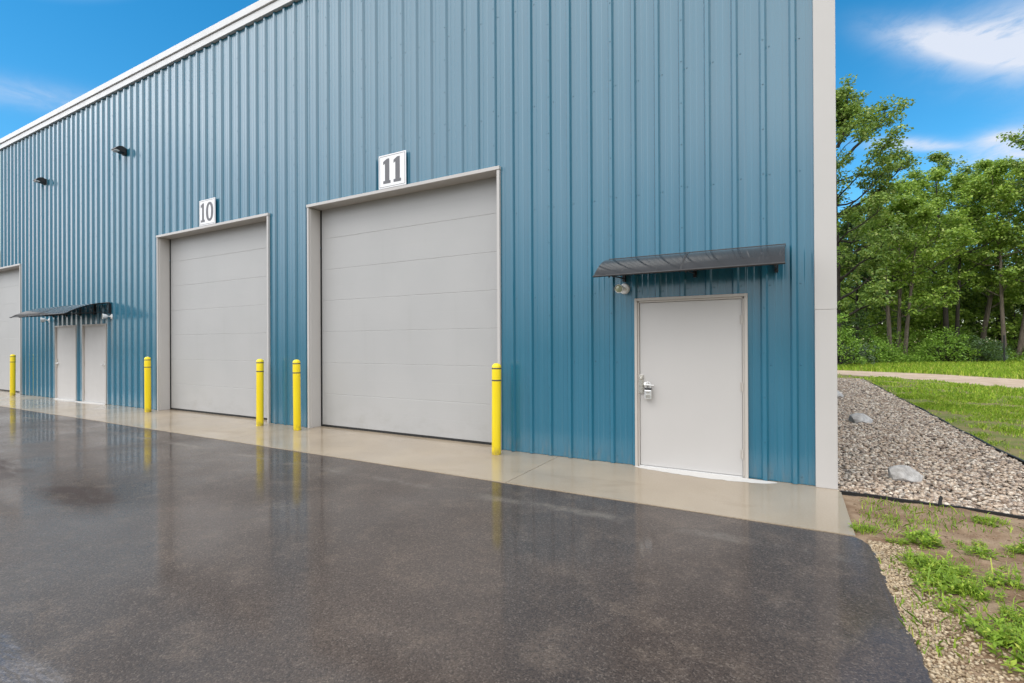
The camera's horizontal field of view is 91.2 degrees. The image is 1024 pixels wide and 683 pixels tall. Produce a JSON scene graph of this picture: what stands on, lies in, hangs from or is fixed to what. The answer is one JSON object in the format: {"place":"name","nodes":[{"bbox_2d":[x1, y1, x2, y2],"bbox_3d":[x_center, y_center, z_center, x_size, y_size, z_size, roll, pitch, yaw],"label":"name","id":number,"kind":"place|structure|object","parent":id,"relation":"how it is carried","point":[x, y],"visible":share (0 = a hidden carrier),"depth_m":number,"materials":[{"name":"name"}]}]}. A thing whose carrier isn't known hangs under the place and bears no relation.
{"place":"outdoors","nodes":[
{"label":"outdoors","id":0,"kind":"place"},
{"bbox_2d":[0,390,813,485],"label":"warehouse floor","id":1,"kind":"structure","parent":0,"point":[379,434],"depth_m":9.01,"materials":[{"name":"concrete"}]},
{"bbox_2d":[0,0,837,489],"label":"warehouse","id":2,"kind":"structure","parent":0,"point":[558,152],"depth_m":8.10,"materials":[{"name":"blue paint"}]},
{"bbox_2d":[0,264,21,394],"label":"overhead door","id":3,"kind":"structure","parent":2,"relation":"in","point":[10,276],"depth_m":17.52,"materials":[{"name":"grey metal"}]},
{"bbox_2d":[33,177,46,184],"bbox_3d":[-14.482,-4.931,15.391,0.231,0.193,0.270,0,0,29],"label":"floodlight","id":4,"kind":"object","parent":2,"relation":"attached to","point":[41,180],"visible":1,"depth_m":15.35,"materials":[{"name":"brown metal"}]},
{"bbox_2d":[9,302,110,317],"bbox_3d":[-12.562,-0.863,13.903,3.568,0.379,1.008,0,0,29],"label":"awning","id":5,"kind":"object","parent":2,"relation":"attached to","point":[58,311],"visible":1,"depth_m":13.55,"materials":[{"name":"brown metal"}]},
{"bbox_2d":[55,325,76,401],"bbox_3d":[-13.058,0.621,14.661,1.700,2.188,0.289,0,0,29],"label":"entry door","id":6,"kind":"structure","parent":2,"relation":"in","point":[65,336],"depth_m":14.81,"materials":[{"name":"white paint"}]},
{"bbox_2d":[76,324,106,404],"bbox_3d":[-11.747,0.613,13.931,1.700,2.188,0.289,0,0,29],"label":"entry door","id":7,"kind":"structure","parent":2,"relation":"in","point":[94,336],"depth_m":13.95,"materials":[{"name":"white paint"}]},
{"bbox_2d":[102,314,111,318],"bbox_3d":[-10.805,-0.669,13.396,0.148,0.148,0.229,0,0,39],"label":"security light","id":8,"kind":"object","parent":2,"relation":"attached to","point":[104,316],"visible":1,"depth_m":13.33,"materials":[{"name":"white metal"}]},
{"bbox_2d":[111,146,126,155],"bbox_3d":[-10.175,-4.957,12.993,0.231,0.193,0.270,0,0,29],"label":"floodlight","id":9,"kind":"object","parent":2,"relation":"attached to","point":[122,150],"visible":1,"depth_m":12.96,"materials":[{"name":"brown metal"}]},
{"bbox_2d":[199,197,215,225],"bbox_3d":[-6.832,-2.901,11.245,0.612,0.575,0.015,0,0,29],"label":"number sign","id":10,"kind":"object","parent":2,"relation":"attached to","point":[207,211],"visible":1,"depth_m":11.23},
{"bbox_2d":[156,213,270,422],"bbox_3d":[-6.749,-0.464,11.390,4.302,4.283,0.355,0,0,29],"label":"overhead door","id":11,"kind":"structure","parent":2,"relation":"in","point":[213,280],"depth_m":11.58,"materials":[{"name":"grey metal"}]},
{"bbox_2d":[379,150,405,189],"bbox_3d":[-2.049,-2.930,8.581,0.612,0.575,0.015,0,0,29],"label":"number sign","id":12,"kind":"object","parent":2,"relation":"attached to","point":[392,169],"visible":1,"depth_m":8.57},
{"bbox_2d":[306,166,501,449],"bbox_3d":[-1.978,-0.493,8.733,4.302,4.283,0.355,0,0,29],"label":"overhead door","id":13,"kind":"structure","parent":2,"relation":"in","point":[404,323],"depth_m":8.76,"materials":[{"name":"grey metal"}]},
{"bbox_2d":[615,284,629,293],"bbox_3d":[1.442,-0.697,6.566,0.145,0.142,0.220,0,0,29],"label":"security light","id":14,"kind":"object","parent":2,"relation":"attached to","point":[623,288],"visible":1,"depth_m":6.52,"materials":[{"name":"white metal"}]},
{"bbox_2d":[593,243,785,281],"bbox_3d":[2.061,-0.944,5.949,2.078,0.333,0.678,0,0,29],"label":"awning","id":15,"kind":"object","parent":2,"relation":"attached to","point":[762,255],"visible":1,"depth_m":5.77,"materials":[{"name":"grey metal"}]},
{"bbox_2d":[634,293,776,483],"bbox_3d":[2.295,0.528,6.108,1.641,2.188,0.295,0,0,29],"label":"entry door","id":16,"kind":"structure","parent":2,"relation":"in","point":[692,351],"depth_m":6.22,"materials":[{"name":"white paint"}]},
{"bbox_2d":[644,382,651,398],"bbox_3d":[1.748,0.628,6.442,0.090,0.228,0.056,0,0,25],"label":"key lockbox","id":17,"kind":"object","parent":16,"relation":"hanging from","point":[647,393],"visible":1,"depth_m":6.42,"materials":[{"name":"metal"}]},
{"bbox_2d":[0,392,855,536],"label":"concrete apron","id":18,"kind":"object","parent":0,"point":[809,507],"visible":0.78,"depth_m":6.47,"materials":[{"name":"beige concrete"}]},
{"bbox_2d":[10,354,15,395],"bbox_3d":[-16.056,1.072,16.133,0.138,1.322,0.138,0,0,-13],"label":"bollard","id":19,"kind":"object","parent":18,"relation":"on","point":[12,374],"visible":1,"depth_m":16.10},
{"bbox_2d":[144,357,150,411],"bbox_3d":[-8.735,1.027,12.027,0.138,1.322,0.138,-1,0,-2],"label":"bollard","id":20,"kind":"object","parent":18,"relation":"on","point":[147,384],"visible":1,"depth_m":11.97,"materials":[{"name":"yellow metal"}]},
{"bbox_2d":[256,359,263,425],"bbox_3d":[-4.995,1.004,9.940,0.138,1.322,0.138,0,-1,16],"label":"bollard","id":21,"kind":"object","parent":18,"relation":"on","point":[259,392],"visible":1,"depth_m":9.89,"materials":[{"name":"yellow metal"}]},
{"bbox_2d":[293,360,300,430],"bbox_3d":[-4.031,0.999,9.396,0.138,1.322,0.138,-1,0,-7],"label":"bollard","id":22,"kind":"object","parent":18,"relation":"on","point":[296,398],"visible":1,"depth_m":9.34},
{"bbox_2d":[492,363,500,454],"bbox_3d":[-0.226,0.976,7.281,0.138,1.322,0.138,0,0,-15],"label":"bollard","id":23,"kind":"object","parent":18,"relation":"on","point":[496,408],"visible":1,"depth_m":7.22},
{"bbox_2d":[0,406,931,682],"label":"asphalt yard","id":24,"kind":"structure","parent":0,"point":[130,554],"depth_m":3.44,"materials":[{"name":"grey asphalt"}]},
{"bbox_2d":[853,537,931,682],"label":"asphalt edge","id":25,"kind":"object","parent":24,"relation":"on","point":[912,639],"visible":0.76,"depth_m":2.82,"materials":[{"name":"black asphalt"}]},
{"bbox_2d":[0,0,1023,341],"label":"sky","id":26,"kind":"structure","parent":0,"point":[961,62],"materials":[{"name":"blue"}]},
{"bbox_2d":[837,378,1023,515],"bbox_3d":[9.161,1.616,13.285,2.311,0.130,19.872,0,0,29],"label":"gravel","id":27,"kind":"structure","parent":0,"point":[889,413],"depth_m":6.89,"materials":[{"name":"grey gravel"}]},
{"bbox_2d":[837,390,843,397],"bbox_3d":[9.290,1.560,14.477,0.591,0.385,0.492,0,0,-31],"label":"boulder","id":28,"kind":"object","parent":27,"relation":"on","point":[840,394],"visible":0.31,"depth_m":14.27,"materials":[{"name":"stone"}]},
{"bbox_2d":[848,413,872,422],"bbox_3d":[6.944,1.580,9.993,0.427,0.304,0.351,0,0,-6],"label":"boulder","id":29,"kind":"object","parent":27,"relation":"on","point":[858,417],"visible":0.69,"depth_m":9.91,"materials":[{"name":"stone"}]},
{"bbox_2d":[888,465,922,482],"bbox_3d":[4.578,1.581,5.846,0.353,0.274,0.228,0,0,7],"label":"boulder","id":30,"kind":"object","parent":27,"relation":"on","point":[901,473],"visible":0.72,"depth_m":5.79,"materials":[{"name":"stone"}]},
{"bbox_2d":[839,490,1023,519],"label":"landscape edging","id":31,"kind":"object","parent":27,"relation":"on","point":[923,503],"visible":0.55,"depth_m":5.02,"materials":[{"name":"black plastic"}]},
{"bbox_2d":[837,359,1023,378],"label":"verge grass","id":32,"kind":"structure","parent":0,"point":[1007,369],"depth_m":27.19,"materials":[{"name":"green plant"}]},
{"bbox_2d":[837,368,1023,459],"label":"lawn","id":33,"kind":"structure","parent":0,"point":[1012,441],"depth_m":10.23,"materials":[{"name":"plant"}]},
{"bbox_2d":[837,313,866,365],"bbox_3d":[19.710,-0.036,30.680,2.970,3.403,3.225,0,0,-14],"label":"shrub","id":34,"kind":"object","parent":33,"relation":"on","point":[847,339],"visible":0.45,"depth_m":30.16,"materials":[{"name":"green plant"}]},
{"bbox_2d":[837,341,879,364],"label":"shrub","id":35,"kind":"object","parent":33,"relation":"on","point":[869,356],"visible":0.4,"depth_m":31.94,"materials":[{"name":"green plant"}]},
{"bbox_2d":[836,74,925,352],"bbox_3d":[23.687,-8.739,36.008,10.537,20.777,9.852,0,0,-10],"label":"tree","id":36,"kind":"object","parent":33,"relation":"on","point":[847,115],"visible":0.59,"depth_m":34.20,"materials":[{"name":"green plant"}]},
{"bbox_2d":[864,336,904,363],"bbox_3d":[24.998,0.645,34.251,3.326,2.020,3.095,0,0,-5],"label":"shrub","id":37,"kind":"object","parent":33,"relation":"on","point":[881,351],"visible":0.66,"depth_m":33.76,"materials":[{"name":"green plant"}]},
{"bbox_2d":[838,203,942,345],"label":"tree","id":38,"kind":"object","parent":33,"relation":"on","point":[856,323],"visible":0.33,"depth_m":40.29,"materials":[{"name":"green plant"}]},
{"bbox_2d":[840,192,977,355],"bbox_3d":[29.415,-5.063,38.199,9.301,13.402,9.900,0,0,29],"label":"tree","id":39,"kind":"object","parent":33,"relation":"on","point":[907,206],"visible":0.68,"depth_m":37.48,"materials":[{"name":"green plant"}]},
{"bbox_2d":[842,323,1023,362],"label":"undergrowth","id":40,"kind":"object","parent":33,"relation":"on","point":[914,356],"visible":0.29,"depth_m":37.87,"materials":[{"name":"green plant"}]},
{"bbox_2d":[910,325,980,361],"bbox_3d":[30.306,0.255,35.245,3.936,2.757,3.800,0,0,29],"label":"shrub","id":41,"kind":"object","parent":33,"relation":"on","point":[945,349],"visible":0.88,"depth_m":34.67,"materials":[{"name":"green plant"}]},
{"bbox_2d":[894,166,1023,347],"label":"tree","id":42,"kind":"object","parent":33,"relation":"on","point":[935,174],"visible":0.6,"depth_m":39.87,"materials":[{"name":"green plant"}]},
{"bbox_2d":[933,333,1005,362],"bbox_3d":[31.868,0.523,35.152,3.517,2.206,3.554,0,0,-2],"label":"shrub","id":43,"kind":"object","parent":33,"relation":"on","point":[982,351],"visible":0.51,"depth_m":34.45,"materials":[{"name":"green plant"}]},
{"bbox_2d":[954,336,1009,361],"bbox_3d":[33.474,0.631,36.010,3.306,1.975,3.257,0,0,29],"label":"shrub","id":44,"kind":"object","parent":33,"relation":"on","point":[997,345],"visible":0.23,"depth_m":35.15,"materials":[{"name":"green plant"}]},
{"bbox_2d":[946,156,1023,356],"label":"tree","id":45,"kind":"object","parent":33,"relation":"on","point":[999,168],"visible":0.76,"depth_m":38.34,"materials":[{"name":"green plant"}]},
{"bbox_2d":[981,339,1020,360],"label":"shrub","id":46,"kind":"object","parent":33,"relation":"on","point":[1009,348],"visible":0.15,"depth_m":37.02,"materials":[{"name":"green plant"}]},
{"bbox_2d":[996,125,1023,276],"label":"tree","id":47,"kind":"object","parent":33,"relation":"on","point":[1014,139],"visible":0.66,"depth_m":37.12,"materials":[{"name":"green plant"}]},
{"bbox_2d":[837,370,1023,388],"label":"path","id":48,"kind":"structure","parent":0,"point":[990,381],"depth_m":21.88,"materials":[{"name":"beige concrete"}]},
{"bbox_2d":[842,495,1023,682],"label":"soil","id":49,"kind":"structure","parent":0,"point":[854,515],"depth_m":4.02,"materials":[{"name":"brown soil"}]},
{"bbox_2d":[848,518,882,534],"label":"weed","id":50,"kind":"object","parent":49,"relation":"on","point":[855,526],"visible":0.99,"depth_m":4.32,"materials":[{"name":"green plant"}]},
{"bbox_2d":[884,533,909,546],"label":"weed","id":51,"kind":"object","parent":49,"relation":"on","point":[901,541],"visible":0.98,"depth_m":4.05,"materials":[{"name":"green plant"}]},
{"bbox_2d":[900,524,945,548],"bbox_3d":[3.332,1.571,4.083,0.306,0.141,0.334,0,0,29],"label":"weed","id":52,"kind":"object","parent":49,"relation":"on","point":[925,537],"visible":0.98,"depth_m":4.05,"materials":[{"name":"green plant"}]},
{"bbox_2d":[896,557,983,593],"bbox_3d":[2.865,1.556,3.322,0.436,0.176,0.308,0,0,-4],"label":"weed","id":53,"kind":"object","parent":49,"relation":"on","point":[953,577],"visible":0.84,"depth_m":3.31,"materials":[{"name":"green plant"}]},
{"bbox_2d":[938,496,942,506],"bbox_3d":[4.215,1.590,4.938,0.034,0.141,0.016,6,-7,9],"label":"edging stake","id":54,"kind":"object","parent":49,"relation":"on","point":[940,501],"visible":0.59,"depth_m":4.93,"materials":[{"name":"black plastic"}]},
{"bbox_2d":[859,497,1023,669],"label":"sprouts","id":55,"kind":"object","parent":49,"relation":"on","point":[959,598],"visible":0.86,"depth_m":3.35,"materials":[{"name":"green plant"}]},
{"bbox_2d":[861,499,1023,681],"bbox_3d":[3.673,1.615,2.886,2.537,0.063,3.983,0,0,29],"label":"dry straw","id":56,"kind":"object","parent":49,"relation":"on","point":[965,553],"visible":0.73,"depth_m":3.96,"materials":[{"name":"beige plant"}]},
{"bbox_2d":[917,548,970,578],"bbox_3d":[3.038,1.571,3.551,0.420,0.147,0.275,0,0,1],"label":"weed","id":57,"kind":"object","parent":49,"relation":"on","point":[957,571],"visible":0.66,"depth_m":3.55,"materials":[{"name":"green plant"}]},
{"bbox_2d":[867,540,1023,682],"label":"crushed stone","id":58,"kind":"object","parent":49,"relation":"on","point":[881,550],"visible":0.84,"depth_m":2.82,"materials":[{"name":"beige gravel"}]},
{"bbox_2d":[878,513,1023,676],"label":"weeds","id":59,"kind":"object","parent":49,"relation":"on","point":[1000,634],"visible":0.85,"depth_m":3.20,"materials":[{"name":"green plant"}]},
{"bbox_2d":[962,539,997,559],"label":"weed","id":60,"kind":"object","parent":49,"relation":"on","point":[977,549],"visible":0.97,"depth_m":3.81,"materials":[{"name":"green plant"}]},
{"bbox_2d":[967,512,1013,526],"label":"weed","id":61,"kind":"object","parent":49,"relation":"on","point":[993,520],"visible":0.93,"depth_m":4.47,"materials":[{"name":"green plant"}]},
{"bbox_2d":[999,537,1023,552],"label":"weed","id":62,"kind":"object","parent":49,"relation":"on","point":[1013,547],"visible":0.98,"depth_m":3.87,"materials":[{"name":"green plant"}]},
{"label":"ground","id":63,"kind":"structure","parent":0,"visible":0},
{"bbox_2d":[869,177,967,352],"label":"tree","id":64,"kind":"object","parent":63,"relation":"on","point":[900,181],"visible":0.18,"depth_m":44.57,"materials":[{"name":"green plant"}]},
{"bbox_2d":[839,209,1023,351],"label":"woods","id":65,"kind":"object","parent":63,"relation":"on","point":[973,304],"visible":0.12,"depth_m":43.78,"materials":[{"name":"green plant"}]},
{"bbox_2d":[861,378,1023,464],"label":"landscape edging","id":66,"kind":"object","parent":63,"relation":"on","point":[999,451],"visible":0.34,"depth_m":8.35,"materials":[{"name":"black plastic"}]},
{"bbox_2d":[903,150,986,349],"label":"tree","id":67,"kind":"object","parent":63,"relation":"on","point":[944,160],"visible":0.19,"depth_m":45.09,"materials":[{"name":"green plant"}]},
{"bbox_2d":[946,158,1023,341],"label":"tree","id":68,"kind":"object","parent":63,"relation":"on","point":[983,164],"visible":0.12,"depth_m":44.14,"materials":[{"name":"green plant"}]},
{"bbox_2d":[954,159,1023,341],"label":"tree","id":69,"kind":"object","parent":63,"relation":"on","point":[992,288],"visible":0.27,"depth_m":41.41,"materials":[{"name":"green plant"}]},
{"bbox_2d":[977,171,1023,360],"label":"tree","id":70,"kind":"object","parent":63,"relation":"on","point":[1020,346],"visible":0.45,"depth_m":38.74,"materials":[{"name":"green plant"}]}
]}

